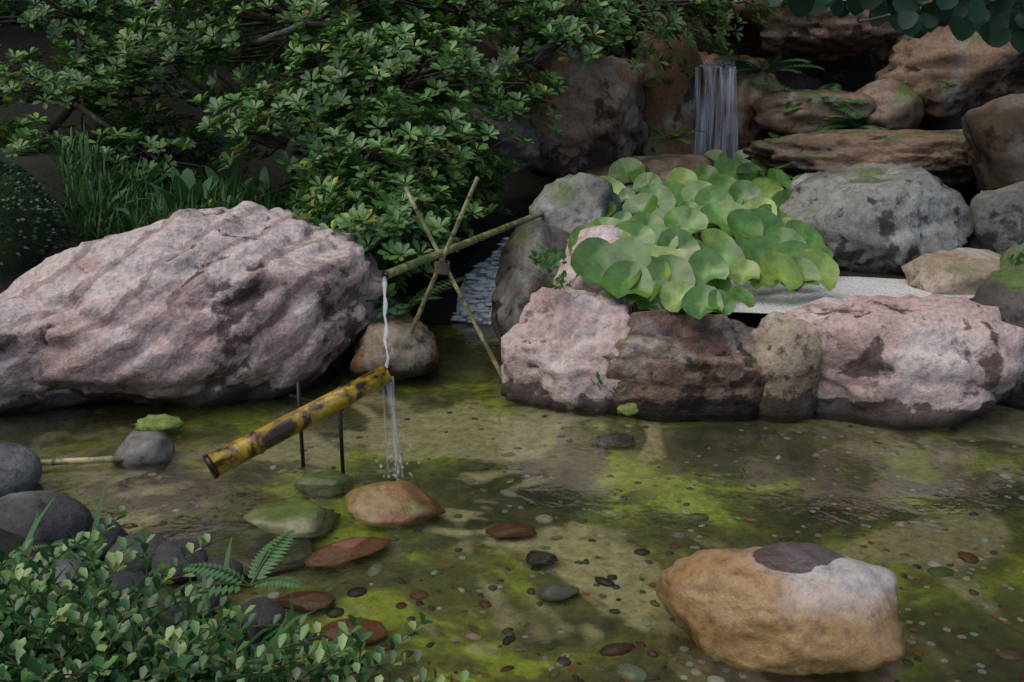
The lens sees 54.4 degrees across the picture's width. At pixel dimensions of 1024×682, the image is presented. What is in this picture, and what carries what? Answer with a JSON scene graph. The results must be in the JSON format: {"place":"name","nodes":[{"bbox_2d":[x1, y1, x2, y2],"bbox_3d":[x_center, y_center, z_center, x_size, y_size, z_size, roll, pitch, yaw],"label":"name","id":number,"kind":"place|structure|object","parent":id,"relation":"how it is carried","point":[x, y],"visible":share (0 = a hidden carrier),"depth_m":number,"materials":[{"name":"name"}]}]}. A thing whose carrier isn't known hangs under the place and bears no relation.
{"place":"outdoors","nodes":[
{"label":"outdoors","id":0,"kind":"place"},
{"bbox_2d":[0,118,358,681],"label":"grass","id":1,"kind":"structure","parent":0,"point":[152,210],"depth_m":6.16,"materials":[{"name":"green plant"}]},
{"bbox_2d":[0,0,978,680],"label":"ground","id":2,"kind":"structure","parent":0,"point":[524,192],"depth_m":8.63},
{"bbox_2d":[0,441,42,496],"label":"rock","id":3,"kind":"object","parent":2,"relation":"on","point":[21,467],"visible":0.81,"depth_m":3.62,"materials":[{"name":"grey stone"}]},
{"bbox_2d":[0,161,69,273],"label":"clipped shrub","id":4,"kind":"object","parent":2,"relation":"on","point":[15,265],"depth_m":5.64,"materials":[{"name":"green plant"}]},
{"bbox_2d":[0,293,90,413],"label":"boulder","id":5,"kind":"object","parent":2,"relation":"on","point":[26,324],"visible":0.23,"depth_m":4.42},
{"bbox_2d":[0,491,93,550],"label":"rock","id":6,"kind":"object","parent":2,"relation":"on","point":[61,516],"visible":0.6,"depth_m":3.09,"materials":[{"name":"grey stone"}]},
{"bbox_2d":[0,551,109,606],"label":"rock","id":7,"kind":"object","parent":2,"relation":"on","point":[74,561],"visible":0.09,"depth_m":2.53,"materials":[{"name":"grey stone"}]},
{"bbox_2d":[74,518,127,560],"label":"rock","id":8,"kind":"object","parent":2,"relation":"on","point":[111,537],"visible":0.22,"depth_m":3.17,"materials":[{"name":"grey stone"}]},
{"bbox_2d":[105,532,167,576],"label":"rock","id":9,"kind":"object","parent":2,"relation":"on","point":[156,541],"visible":0.33,"depth_m":3.08,"materials":[{"name":"grey stone"}]},
{"bbox_2d":[112,430,174,464],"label":"round stone","id":10,"kind":"object","parent":2,"relation":"on","point":[138,447],"visible":0.65,"depth_m":3.96,"materials":[{"name":"grey stone"}]},
{"bbox_2d":[127,646,186,668],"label":"rock","id":11,"kind":"object","parent":2,"relation":"on","point":[164,649],"visible":0.02,"depth_m":2.30,"materials":[{"name":"grey stone"}]},
{"bbox_2d":[61,158,278,217],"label":"strap leaf plants","id":12,"kind":"object","parent":2,"relation":"on","point":[186,179],"visible":0.39,"depth_m":6.68,"materials":[{"name":"green plant"}]},
{"bbox_2d":[151,539,208,582],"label":"rock","id":13,"kind":"object","parent":2,"relation":"on","point":[170,549],"visible":0.63,"depth_m":3.06,"materials":[{"name":"grey stone"}]},
{"bbox_2d":[0,201,389,407],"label":"boulder","id":14,"kind":"object","parent":2,"relation":"on","point":[194,308],"visible":0.68,"depth_m":4.54,"materials":[{"name":"stone"}]},
{"bbox_2d":[196,557,242,585],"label":"rock","id":15,"kind":"object","parent":2,"relation":"on","point":[236,565],"visible":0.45,"depth_m":3.04,"materials":[{"name":"grey stone"}]},
{"bbox_2d":[91,173,357,231],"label":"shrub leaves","id":16,"kind":"object","parent":2,"relation":"on","point":[281,185],"visible":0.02,"depth_m":6.47,"materials":[{"name":"green plant"}]},
{"bbox_2d":[201,612,260,648],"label":"rock","id":17,"kind":"object","parent":2,"relation":"on","point":[252,632],"visible":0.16,"depth_m":2.68,"materials":[{"name":"grey stone"}]},
{"bbox_2d":[0,505,471,681],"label":"ground cover","id":18,"kind":"object","parent":2,"relation":"on","point":[22,647],"depth_m":1.94,"materials":[{"name":"green plant"}]},
{"bbox_2d":[237,643,283,678],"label":"rock","id":19,"kind":"object","parent":2,"relation":"on","point":[255,646],"visible":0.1,"depth_m":2.58,"materials":[{"name":"grey stone"}]},
{"bbox_2d":[243,495,329,533],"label":"mossy stone","id":20,"kind":"object","parent":2,"relation":"on","point":[297,514],"visible":0.61,"depth_m":3.44,"materials":[{"name":"green stone"}]},
{"bbox_2d":[0,0,625,155],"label":"branches","id":21,"kind":"object","parent":2,"relation":"on","point":[257,51],"visible":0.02,"depth_m":9.70,"materials":[{"name":"green plant"}]},
{"bbox_2d":[289,381,344,470],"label":"support stakes","id":22,"kind":"object","parent":2,"relation":"on","point":[298,397],"visible":0.55,"depth_m":3.88,"materials":[{"name":"grey metal"}]},
{"bbox_2d":[203,365,391,478],"bbox_3d":[-0.764,0.288,3.607,0.711,0.310,0.094,-9,18,-29],"label":"shishi odoshi rocker","id":23,"kind":"object","parent":22,"relation":"attached to","point":[236,453],"visible":1,"depth_m":3.56,"materials":[{"name":"yellow wood"}]},
{"bbox_2d":[297,470,347,484],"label":"mossy stone","id":24,"kind":"object","parent":2,"relation":"on","point":[333,477],"visible":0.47,"depth_m":3.76,"materials":[{"name":"green stone"}]},
{"bbox_2d":[33,0,635,82],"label":"bamboo thicket culms","id":25,"kind":"object","parent":2,"relation":"on","point":[609,51],"visible":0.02,"depth_m":10.16,"materials":[{"name":"green plant"}]},
{"bbox_2d":[332,537,367,546],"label":"red stone","id":26,"kind":"object","parent":2,"relation":"on","point":[353,542],"visible":0.22,"depth_m":3.29,"materials":[{"name":"stone"}]},
{"bbox_2d":[344,480,435,522],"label":"orange stone","id":27,"kind":"object","parent":2,"relation":"on","point":[392,501],"visible":0.73,"depth_m":3.50,"materials":[{"name":"stone"}]},
{"bbox_2d":[0,0,787,301],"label":"shrub","id":28,"kind":"object","parent":2,"relation":"on","point":[399,219],"depth_m":6.43,"materials":[{"name":"green plant"}]},
{"bbox_2d":[349,311,438,380],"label":"rock","id":29,"kind":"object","parent":2,"relation":"on","point":[415,354],"depth_m":4.86,"materials":[{"name":"grey stone"}]},
{"bbox_2d":[365,182,444,296],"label":"dark rock","id":30,"kind":"object","parent":2,"relation":"on","point":[417,282],"visible":0.07,"depth_m":6.41,"materials":[{"name":"black stone"}]},
{"bbox_2d":[403,176,501,379],"bbox_3d":[-0.309,-0.238,4.754,0.730,1.107,0.057,6,17,19],"label":"bamboo frame","id":31,"kind":"object","parent":2,"relation":"on","point":[451,277],"visible":0.62,"depth_m":4.74,"materials":[{"name":"wood"}]},
{"bbox_2d":[434,260,449,274],"bbox_3d":[-0.332,-0.350,4.737,0.076,0.064,0.064,0,16,0],"label":"rope binding","id":32,"kind":"object","parent":31,"relation":"attached to","point":[442,268],"visible":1,"depth_m":4.71,"materials":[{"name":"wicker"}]},
{"bbox_2d":[381,211,543,278],"bbox_3d":[-0.040,-0.600,5.298,0.041,0.087,2.347,8,18,25],"label":"bamboo pole","id":33,"kind":"object","parent":31,"relation":"attached to","point":[407,266],"visible":0.75,"depth_m":4.82,"materials":[{"name":"green wood"}]},
{"bbox_2d":[419,210,528,317],"bbox_3d":[0.125,-0.545,6.801,0.794,0.523,2.057,7,18,24],"label":"stream bed rock","id":34,"kind":"object","parent":2,"relation":"on","point":[445,305],"visible":0.12,"depth_m":6.44,"materials":[{"name":"black stone"}]},
{"bbox_2d":[417,102,542,177],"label":"dark rock","id":35,"kind":"object","parent":2,"relation":"on","point":[528,154],"visible":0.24,"depth_m":6.47,"materials":[{"name":"grey stone"}]},
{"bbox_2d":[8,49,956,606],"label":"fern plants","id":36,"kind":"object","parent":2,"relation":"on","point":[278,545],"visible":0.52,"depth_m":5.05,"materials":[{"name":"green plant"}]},
{"bbox_2d":[491,268,549,343],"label":"cascade rock","id":37,"kind":"object","parent":2,"relation":"on","point":[523,285],"visible":0.33,"depth_m":4.95,"materials":[{"name":"grey stone"}]},
{"bbox_2d":[495,221,569,287],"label":"cascade rock","id":38,"kind":"object","parent":2,"relation":"on","point":[516,251],"visible":0.33,"depth_m":5.15,"materials":[{"name":"grey stone"}]},
{"bbox_2d":[461,0,615,88],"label":"rock","id":39,"kind":"object","parent":2,"relation":"on","point":[489,51],"visible":0.06,"depth_m":8.03,"materials":[{"name":"black stone"}]},
{"bbox_2d":[501,286,635,410],"bbox_3d":[0.278,0.071,4.668,0.666,0.620,0.461,0,16,0],"label":"rock","id":40,"kind":"object","parent":2,"relation":"on","point":[557,345],"visible":0.63,"depth_m":4.54,"materials":[{"name":"pink stone"}]},
{"bbox_2d":[512,47,648,180],"bbox_3d":[0.479,-1.701,7.751,0.966,1.133,1.192,9,18,29],"label":"rock","id":41,"kind":"object","parent":2,"relation":"on","point":[598,104],"visible":0.59,"depth_m":7.37,"materials":[{"name":"stone"}]},
{"bbox_2d":[553,225,620,292],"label":"rock","id":42,"kind":"object","parent":2,"relation":"on","point":[610,234],"visible":0.18,"depth_m":5.01,"materials":[{"name":"grey stone"}]},
{"bbox_2d":[583,153,714,210],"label":"rock","id":43,"kind":"object","parent":2,"relation":"on","point":[662,166],"visible":0.26,"depth_m":6.98,"materials":[{"name":"brown stone"}]},
{"bbox_2d":[612,0,690,49],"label":"rock","id":44,"kind":"object","parent":2,"relation":"on","point":[628,45],"visible":0.01,"depth_m":8.50,"materials":[{"name":"black stone"}]},
{"bbox_2d":[635,14,704,155],"bbox_3d":[1.284,-1.894,8.285,0.700,1.651,0.936,7,17,23],"label":"rock","id":45,"kind":"object","parent":2,"relation":"on","point":[669,107],"visible":0.32,"depth_m":7.89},
{"bbox_2d":[603,309,768,415],"bbox_3d":[0.852,0.193,4.590,0.982,0.705,0.364,0,16,0],"label":"rock","id":46,"kind":"object","parent":2,"relation":"on","point":[680,362],"visible":0.55,"depth_m":4.44,"materials":[{"name":"brown stone"}]},
{"bbox_2d":[609,161,767,280],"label":"farfugium stalks","id":47,"kind":"object","parent":2,"relation":"on","point":[696,235],"visible":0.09,"depth_m":6.26,"materials":[{"name":"green plant"}]},
{"bbox_2d":[568,149,839,319],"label":"farfugium leaves","id":48,"kind":"object","parent":2,"relation":"on","point":[654,257],"visible":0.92,"depth_m":5.02,"materials":[{"name":"green plant"}]},
{"bbox_2d":[695,60,737,156],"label":"waterfall","id":49,"kind":"structure","parent":2,"relation":"on","point":[705,107],"depth_m":7.93,"materials":[{"name":"grey liquid"}]},
{"bbox_2d":[698,51,785,174],"bbox_3d":[1.734,-1.728,8.593,1.307,1.496,1.118,0,16,0],"label":"rock","id":50,"kind":"object","parent":2,"relation":"on","point":[748,92],"visible":0.23,"depth_m":8.10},
{"bbox_2d":[515,237,1023,397],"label":"rock weed leaves","id":51,"kind":"object","parent":2,"relation":"on","point":[548,265],"visible":0.69,"depth_m":4.44,"materials":[{"name":"green plant"}]},
{"bbox_2d":[655,542,904,675],"bbox_3d":[0.741,0.748,2.792,0.646,0.361,0.530,0,16,0],"label":"rock","id":52,"kind":"object","parent":2,"relation":"on","point":[801,609],"visible":0.95,"depth_m":2.63,"materials":[{"name":"beige stone"}]},
{"bbox_2d":[751,311,822,416],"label":"rock","id":53,"kind":"object","parent":2,"relation":"on","point":[787,352],"visible":0.44,"depth_m":4.40,"materials":[{"name":"beige stone"}]},
{"bbox_2d":[682,1,901,128],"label":"rock","id":54,"kind":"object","parent":2,"relation":"on","point":[854,73],"visible":0.04,"depth_m":9.26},
{"bbox_2d":[749,0,902,62],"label":"rock","id":55,"kind":"object","parent":54,"relation":"on","point":[827,35],"visible":0.62,"depth_m":8.38,"materials":[{"name":"brown stone"}]},
{"bbox_2d":[681,276,974,313],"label":"gravel terrace","id":56,"kind":"structure","parent":2,"relation":"on","point":[780,297],"depth_m":4.98,"materials":[{"name":"grey gravel"}]},
{"bbox_2d":[742,129,977,193],"bbox_3d":[2.825,-1.329,7.411,2.126,0.474,1.238,0,16,0],"label":"rock ledge","id":57,"kind":"object","parent":2,"relation":"on","point":[941,154],"visible":0.48,"depth_m":7.03,"materials":[{"name":"brown stone"}]},
{"bbox_2d":[751,89,875,134],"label":"rock","id":58,"kind":"object","parent":57,"relation":"on","point":[770,115],"visible":0.77,"depth_m":7.83,"materials":[{"name":"brown stone"}]},
{"bbox_2d":[848,78,923,129],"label":"rock","id":59,"kind":"object","parent":57,"relation":"on","point":[899,104],"visible":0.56,"depth_m":7.79,"materials":[{"name":"brown stone"}]},
{"bbox_2d":[779,162,974,274],"bbox_3d":[2.093,-0.599,5.706,1.157,0.797,0.907,0,16,0],"label":"grey boulder","id":60,"kind":"object","parent":2,"relation":"on","point":[891,217],"visible":0.73,"depth_m":5.37,"materials":[{"name":"grey stone"}]},
{"bbox_2d":[749,293,1023,426],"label":"rock","id":61,"kind":"object","parent":2,"relation":"on","point":[935,360],"visible":0.65,"depth_m":4.33,"materials":[{"name":"pink stone"}]},
{"bbox_2d":[766,0,1023,52],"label":"foliage","id":62,"kind":"object","parent":2,"relation":"on","point":[996,23],"depth_m":5.30,"materials":[{"name":"green plant"}]},
{"bbox_2d":[875,24,1023,129],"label":"rock","id":63,"kind":"object","parent":2,"relation":"on","point":[977,70],"visible":0.56,"depth_m":7.87,"materials":[{"name":"brown stone"}]},
{"bbox_2d":[901,247,1000,294],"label":"rock","id":64,"kind":"object","parent":2,"relation":"on","point":[961,271],"visible":0.57,"depth_m":4.97,"materials":[{"name":"beige stone"}]},
{"bbox_2d":[901,0,1018,34],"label":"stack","id":65,"kind":"object","parent":2,"relation":"on","point":[943,23],"visible":0.01,"depth_m":8.54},
{"bbox_2d":[961,93,1023,192],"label":"rock","id":66,"kind":"object","parent":2,"relation":"on","point":[992,145],"visible":0.91,"depth_m":6.27,"materials":[{"name":"brown stone"}]},
{"bbox_2d":[963,181,1023,254],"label":"grey boulder","id":67,"kind":"object","parent":2,"relation":"on","point":[998,216],"visible":0.48,"depth_m":5.48,"materials":[{"name":"grey stone"}]},
{"bbox_2d":[971,242,1023,404],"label":"rock","id":68,"kind":"object","parent":2,"relation":"on","point":[1002,288],"visible":0.22,"depth_m":4.68,"materials":[{"name":"grey stone"}]},
{"bbox_2d":[0,304,1023,681],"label":"pond water","id":69,"kind":"structure","parent":0,"point":[546,542],"depth_m":3.52,"materials":[{"name":"green liquid"}]},
{"bbox_2d":[40,456,123,465],"bbox_3d":[-1.792,0.474,3.898,0.553,0.030,0.030,-2,16,-7],"label":"bamboo pole","id":70,"kind":"object","parent":69,"relation":"on","point":[68,461],"visible":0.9,"depth_m":3.90,"materials":[{"name":"beige wood"}]},
{"bbox_2d":[110,571,143,601],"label":"rock","id":71,"kind":"object","parent":69,"relation":"on","point":[122,579],"visible":0.16,"depth_m":2.82,"materials":[{"name":"grey stone"}]},
{"bbox_2d":[133,414,184,431],"bbox_3d":[-1.525,0.360,4.298,0.232,0.073,0.147,0,16,0],"label":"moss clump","id":72,"kind":"object","parent":69,"relation":"on","point":[165,423],"visible":0.86,"depth_m":4.26,"materials":[{"name":"green plant"}]},
{"bbox_2d":[165,580,225,623],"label":"rock","id":73,"kind":"object","parent":69,"relation":"on","point":[213,601],"visible":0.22,"depth_m":2.84,"materials":[{"name":"grey stone"}]},
{"bbox_2d":[240,597,284,636],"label":"rock","id":74,"kind":"object","parent":69,"relation":"on","point":[265,609],"visible":0.43,"depth_m":2.78,"materials":[{"name":"grey stone"}]},
{"bbox_2d":[375,277,410,476],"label":"water streams","id":75,"kind":"object","parent":69,"relation":"on","point":[384,280],"visible":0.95,"depth_m":3.81,"materials":[{"name":"white"}]},
{"bbox_2d":[456,243,506,323],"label":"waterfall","id":76,"kind":"structure","parent":69,"relation":"on","point":[486,291],"depth_m":6.24,"materials":[{"name":"white liquid"}]},
{"bbox_2d":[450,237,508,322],"bbox_3d":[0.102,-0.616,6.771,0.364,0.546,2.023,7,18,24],"label":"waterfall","id":77,"kind":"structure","parent":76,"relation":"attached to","point":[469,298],"depth_m":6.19,"materials":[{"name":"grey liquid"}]},
{"bbox_2d":[617,403,640,415],"bbox_3d":[0.535,0.305,4.484,0.142,0.064,0.088,0,16,0],"label":"moss clump","id":78,"kind":"object","parent":69,"relation":"on","point":[629,409],"visible":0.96,"depth_m":4.45,"materials":[{"name":"green plant"}]},
{"bbox_2d":[529,172,620,232],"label":"grey rock","id":79,"kind":"object","parent":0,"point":[568,203],"visible":0.49,"depth_m":5.73,"materials":[{"name":"grey stone"}]},
{"bbox_2d":[700,0,771,41],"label":"rock","id":80,"kind":"object","parent":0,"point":[749,31],"visible":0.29,"depth_m":8.67,"materials":[{"name":"black stone"}]}
]}

